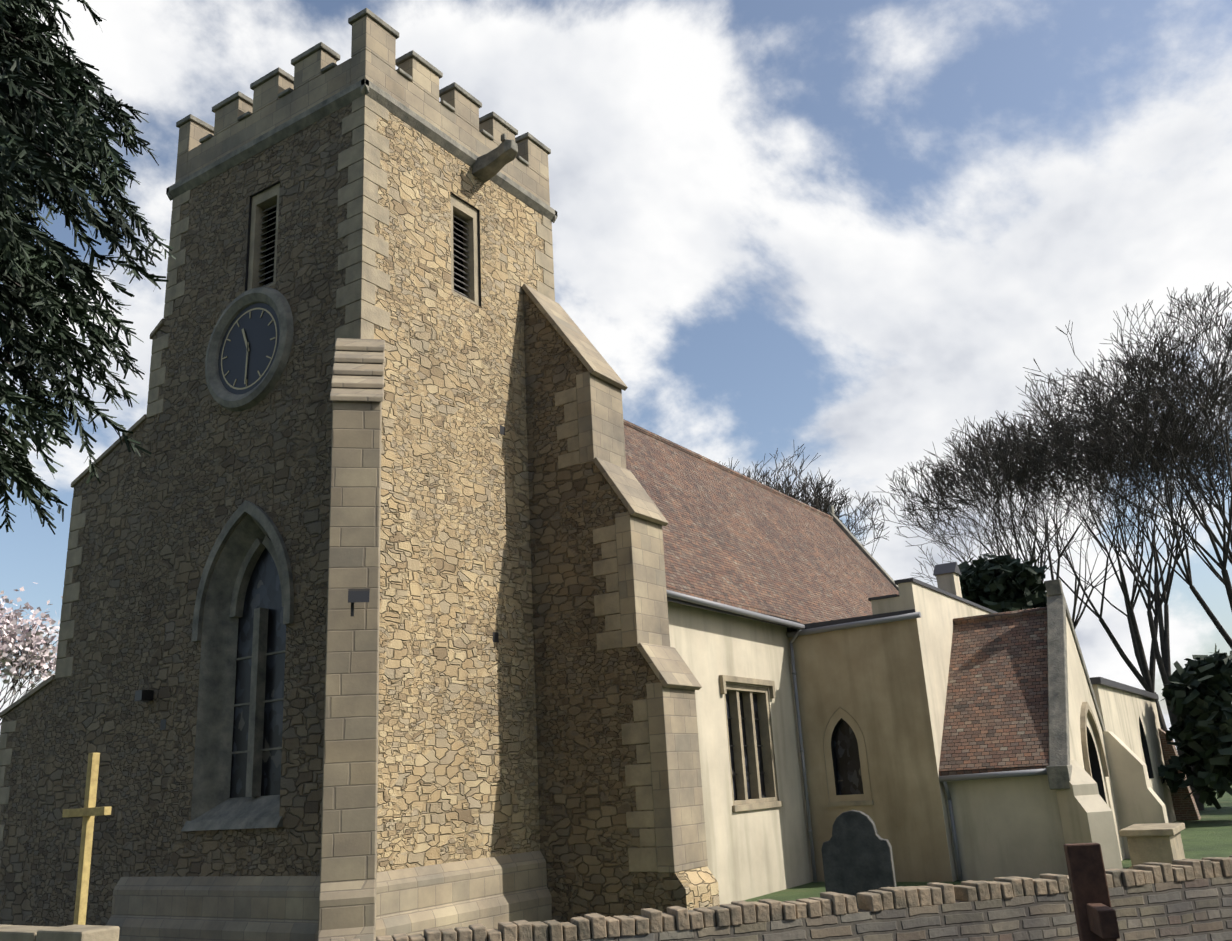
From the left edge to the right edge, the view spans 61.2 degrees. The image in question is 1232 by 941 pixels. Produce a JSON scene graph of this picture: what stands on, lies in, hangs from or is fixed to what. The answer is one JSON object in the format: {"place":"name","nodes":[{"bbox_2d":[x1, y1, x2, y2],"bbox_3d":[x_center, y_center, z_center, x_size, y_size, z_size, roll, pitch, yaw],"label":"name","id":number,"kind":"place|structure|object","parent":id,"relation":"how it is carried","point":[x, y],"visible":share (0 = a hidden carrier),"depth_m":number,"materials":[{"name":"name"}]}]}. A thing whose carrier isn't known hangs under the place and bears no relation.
{"place":"outdoors","nodes":[
{"label":"outdoors","id":0,"kind":"place"},
{"bbox_2d":[106,850,551,940],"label":"tower plinth","id":1,"kind":"structure","parent":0,"point":[490,892],"depth_m":14.60,"materials":[{"name":"beige stone"}]},
{"bbox_2d":[121,103,552,876],"bbox_3d":[-4.404,1.174,18.221,5.000,13.190,5.000,-14,-20,31],"label":"tower shaft","id":2,"kind":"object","parent":1,"relation":"on","point":[457,747],"visible":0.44,"depth_m":16.38,"materials":[{"name":"beige stone"}]},
{"bbox_2d":[181,500,293,830],"bbox_3d":[-5.597,2.772,15.456,2.250,4.830,0.100,-14,-20,31],"label":"window surround","id":3,"kind":"object","parent":2,"relation":"attached to","point":[260,516],"visible":1,"depth_m":15.53,"materials":[{"name":"stone"}]},
{"bbox_2d":[205,287,293,410],"bbox_3d":[-6.020,-2.001,16.981,2.120,2.120,0.130,-14,-20,31],"label":"clock","id":4,"kind":"object","parent":2,"relation":"attached to","point":[249,348],"visible":1,"depth_m":16.97,"materials":[{"name":"stone"}]},
{"bbox_2d":[229,535,285,797],"bbox_3d":[-5.386,2.896,15.750,1.360,3.880,0.180,-14,-20,31],"label":"window","id":5,"kind":"structure","parent":2,"relation":"in","point":[257,604],"depth_m":15.73,"materials":[{"name":"glass"}]},
{"bbox_2d":[247,183,279,289],"bbox_3d":[-5.844,-3.855,17.646,0.780,1.930,0.250,-14,-20,31],"label":"louvred window","id":6,"kind":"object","parent":2,"relation":"in","point":[264,202],"visible":0.65,"depth_m":17.74,"materials":[{"name":"stone"}]},
{"bbox_2d":[163,95,554,342],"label":"corner quoins","id":7,"kind":"object","parent":2,"relation":"attached to","point":[357,187],"visible":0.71,"depth_m":16.46,"materials":[{"name":"beige stone"}]},
{"bbox_2d":[166,78,557,222],"bbox_3d":[-4.762,-5.114,20.119,5.200,0.234,5.200,-14,-20,31],"label":"string course","id":8,"kind":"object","parent":2,"relation":"attached to","point":[340,100],"visible":0.73,"depth_m":18.05,"materials":[{"name":"grey stone"}]},
{"bbox_2d":[175,15,549,205],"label":"battlement parapet","id":9,"kind":"structure","parent":2,"relation":"on","point":[373,50],"depth_m":18.36,"materials":[{"name":"beige stone"}]},
{"bbox_2d":[176,8,550,165],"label":"tower parapet caps","id":10,"kind":"object","parent":9,"relation":"on","point":[336,56],"visible":0.31,"depth_m":18.56,"materials":[{"name":"grey stone"}]},
{"bbox_2d":[472,133,517,182],"bbox_3d":[-2.165,-5.674,18.851,0.860,0.577,0.371,-14,-20,31],"label":"gargoyle","id":11,"kind":"object","parent":2,"relation":"attached to","point":[489,165],"visible":1,"depth_m":18.75,"materials":[{"name":"stone"}]},
{"bbox_2d":[0,0,1231,748],"label":"sky","id":12,"kind":"structure","parent":0,"point":[849,231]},
{"bbox_2d":[667,601,812,903],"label":"nave walls","id":13,"kind":"structure","parent":0,"point":[754,853],"depth_m":20.86,"materials":[{"name":"beige paint"}]},
{"bbox_2d":[666,589,816,882],"bbox_3d":[2.327,5.387,20.244,0.455,5.572,7.451,-14,-20,31],"label":"gutter and downpipe","id":14,"kind":"object","parent":13,"relation":"attached to","point":[681,598],"visible":0.77,"depth_m":22.39,"materials":[{"name":"grey metal"}]},
{"bbox_2d":[719,675,782,811],"bbox_3d":[2.697,5.593,21.392,0.370,2.600,2.420,-14,-20,31],"label":"nave window","id":15,"kind":"structure","parent":13,"relation":"in","point":[751,754],"depth_m":21.53,"materials":[{"name":"beige stone"}]},
{"bbox_2d":[624,425,898,623],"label":"nave roof","id":16,"kind":"structure","parent":13,"relation":"on","point":[729,539],"depth_m":26.37,"materials":[{"name":"brown tile"}]},
{"bbox_2d":[623,419,832,519],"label":"roof ridge","id":17,"kind":"structure","parent":16,"relation":"on","point":[682,448],"depth_m":30.68,"materials":[{"name":"tile"}]},
{"bbox_2d":[829,505,898,590],"bbox_3d":[8.082,4.374,37.205,8.070,6.473,0.360,-14,-20,31],"label":"gable coping","id":18,"kind":"object","parent":16,"relation":"on","point":[848,533],"visible":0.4,"depth_m":37.11,"materials":[{"name":"grey stone"}]},
{"bbox_2d":[868,562,997,613],"bbox_3d":[8.389,3.824,28.181,3.060,1.680,11.730,-14,-20,31],"label":"parapet coping","id":19,"kind":"object","parent":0,"point":[945,568],"visible":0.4,"depth_m":25.70,"materials":[{"name":"grey stone"}]},
{"bbox_2d":[744,782,1231,901],"bbox_3d":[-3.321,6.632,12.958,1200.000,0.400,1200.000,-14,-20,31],"label":"ground","id":20,"kind":"structure","parent":0,"point":[1208,833],"depth_m":26.37,"materials":[{"name":"green plant"}]},
{"bbox_2d":[0,582,62,724],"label":"blossom tree","id":21,"kind":"object","parent":20,"relation":"on","point":[28,648],"visible":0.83,"depth_m":37.81,"materials":[{"name":"pink plant"}]},
{"bbox_2d":[0,924,119,940],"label":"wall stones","id":22,"kind":"object","parent":20,"relation":"on","point":[61,933],"visible":1,"depth_m":9.12,"materials":[{"name":"stone"}]},
{"bbox_2d":[62,753,111,924],"bbox_3d":[-5.893,4.612,11.499,0.820,2.900,0.130,-14,-20,31],"label":"cross","id":23,"kind":"object","parent":20,"relation":"on","point":[89,811],"visible":1,"depth_m":11.63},
{"bbox_2d":[0,0,175,534],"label":"conifer","id":24,"kind":"object","parent":20,"relation":"on","point":[31,288],"visible":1,"depth_m":9.21,"materials":[{"name":"green plant"}]},
{"bbox_2d":[0,290,719,926],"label":"tower buttresses","id":25,"kind":"structure","parent":20,"relation":"on","point":[586,692],"depth_m":17.25,"materials":[{"name":"brown stone"}]},
{"bbox_2d":[135,588,369,701],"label":"flood lights","id":26,"kind":"object","parent":25,"relation":"attached to","point":[358,595],"visible":1,"depth_m":13.10,"materials":[{"name":"black metal"}]},
{"bbox_2d":[0,333,657,871],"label":"buttress quoins","id":27,"kind":"object","parent":25,"relation":"attached to","point":[638,777],"visible":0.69,"depth_m":17.20,"materials":[{"name":"beige stone"}]},
{"bbox_2d":[160,425,504,729],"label":"putlogs","id":28,"kind":"object","parent":25,"relation":"attached to","point":[495,639],"visible":0.62,"depth_m":16.75,"materials":[{"name":"black"}]},
{"bbox_2d":[318,338,384,940],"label":"buttress","id":29,"kind":"object","parent":25,"relation":"attached to","point":[348,886],"visible":1,"depth_m":13.15,"materials":[{"name":"beige stone"}]},
{"bbox_2d":[0,284,707,872],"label":"buttress ashlar","id":30,"kind":"object","parent":25,"relation":"attached to","point":[676,766],"visible":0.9,"depth_m":16.89,"materials":[{"name":"beige stone"}]},
{"bbox_2d":[450,194,478,305],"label":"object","id":31,"kind":"object","parent":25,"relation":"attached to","point":[465,214],"visible":0.54,"depth_m":18.46,"materials":[{"name":"stone"}]},
{"bbox_2d":[821,810,896,908],"bbox_3d":[2.572,4.504,10.879,0.720,1.830,0.140,-9,-18,19],"label":"gravestone","id":32,"kind":"object","parent":20,"relation":"on","point":[857,854],"visible":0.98,"depth_m":10.95,"materials":[{"name":"grey stone"}]},
{"bbox_2d":[789,618,952,881],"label":"aisle walls","id":33,"kind":"structure","parent":20,"relation":"on","point":[870,679],"depth_m":22.42,"materials":[{"name":"beige paint"}]},
{"bbox_2d":[823,707,873,806],"bbox_3d":[5.023,6.211,22.700,1.000,2.080,0.230,-14,-20,31],"label":"lancet window","id":34,"kind":"structure","parent":33,"relation":"attached to","point":[848,766],"depth_m":22.75,"materials":[{"name":"stone"}]},
{"bbox_2d":[786,609,920,637],"bbox_3d":[5.254,3.408,23.186,3.121,0.265,0.265,-14,-20,31],"label":"aisle gutter","id":35,"kind":"object","parent":33,"relation":"attached to","point":[832,625],"visible":0.93,"depth_m":23.09,"materials":[{"name":"grey metal"}]},
{"bbox_2d":[577,877,1231,940],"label":"front wall","id":36,"kind":"structure","parent":20,"relation":"on","point":[1197,910],"depth_m":8.32,"materials":[{"name":"brick"}]},
{"bbox_2d":[330,855,1231,940],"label":"wall coping","id":37,"kind":"object","parent":36,"relation":"on","point":[594,926],"visible":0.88,"depth_m":7.90,"materials":[{"name":"brick"}]},
{"bbox_2d":[871,573,991,881],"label":"wall","id":38,"kind":"structure","parent":20,"relation":"on","point":[940,612],"depth_m":22.94,"materials":[{"name":"beige paint"}]},
{"bbox_2d":[719,282,1231,810],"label":"bare trees","id":39,"kind":"object","parent":20,"relation":"on","point":[1161,442],"visible":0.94,"depth_m":45.60,"materials":[{"name":"brown plant"}]},
{"bbox_2d":[958,554,1231,808],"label":"evergreens","id":40,"kind":"object","parent":20,"relation":"on","point":[1197,692],"visible":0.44,"depth_m":34.64,"materials":[{"name":"green plant"}]},
{"bbox_2d":[1092,684,1175,822],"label":"wall","id":41,"kind":"structure","parent":20,"relation":"on","point":[1131,721],"depth_m":33.09,"materials":[{"name":"paint"}]},
{"bbox_2d":[1090,677,1158,699],"bbox_3d":[14.180,7.453,34.261,5.220,0.180,12.200,-14,-20,31],"label":"coping","id":42,"kind":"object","parent":41,"relation":"on","point":[1102,681],"depth_m":31.05,"materials":[{"name":"grey stone"}]},
{"bbox_2d":[1119,823,1184,868],"bbox_3d":[10.844,7.578,20.908,0.960,0.840,2.040,-14,-20,31],"label":"chest tomb","id":43,"kind":"object","parent":20,"relation":"on","point":[1156,842],"visible":0.71,"depth_m":20.26,"materials":[{"name":"stone"}]},
{"bbox_2d":[953,607,1046,624],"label":"porch ridge","id":44,"kind":"structure","parent":0,"point":[1003,615],"depth_m":24.21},
{"bbox_2d":[944,617,1125,879],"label":"porch walls","id":45,"kind":"structure","parent":0,"point":[1008,827],"depth_m":21.00,"materials":[{"name":"beige paint"}]},
{"bbox_2d":[939,768,1046,880],"bbox_3d":[7.670,7.065,20.753,2.132,2.078,0.290,-14,-20,31],"label":"porch gutter","id":46,"kind":"object","parent":45,"relation":"attached to","point":[990,775],"visible":0.88,"depth_m":21.11,"materials":[{"name":"grey metal"}]},
{"bbox_2d":[939,613,1048,775],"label":"porch roof","id":47,"kind":"structure","parent":45,"relation":"on","point":[996,713],"depth_m":22.39,"materials":[{"name":"brown tile"}]},
{"bbox_2d":[1045,579,1105,789],"bbox_3d":[10.100,4.648,23.173,0.400,4.470,6.040,-14,-20,31],"label":"gable coping","id":48,"kind":"object","parent":45,"relation":"on","point":[1059,769],"visible":0.58,"depth_m":21.91,"materials":[{"name":"grey stone"}]},
{"bbox_2d":[1056,760,1122,868],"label":"buttress","id":49,"kind":"structure","parent":45,"relation":"attached to","point":[1086,813],"depth_m":19.74,"materials":[{"name":"beige stone"}]},
{"bbox_2d":[1080,702,1110,808],"bbox_3d":[10.369,6.772,22.617,0.320,3.420,2.240,-14,-20,31],"label":"doorway arch","id":50,"kind":"structure","parent":45,"relation":"in","point":[1086,712],"depth_m":23.07,"materials":[{"name":"beige stone"}]},
{"bbox_2d":[1064,842,1119,940],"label":"dark cross","id":51,"kind":"object","parent":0,"point":[1095,916],"visible":1,"depth_m":7.32,"materials":[{"name":"brown wood"}]},
{"bbox_2d":[1103,731,1168,858],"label":"buttress","id":52,"kind":"structure","parent":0,"point":[1138,800],"depth_m":23.87,"materials":[{"name":"beige paint"}]},
{"bbox_2d":[1158,728,1200,820],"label":"brick buttress","id":53,"kind":"structure","parent":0,"point":[1186,809],"depth_m":36.05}
]}

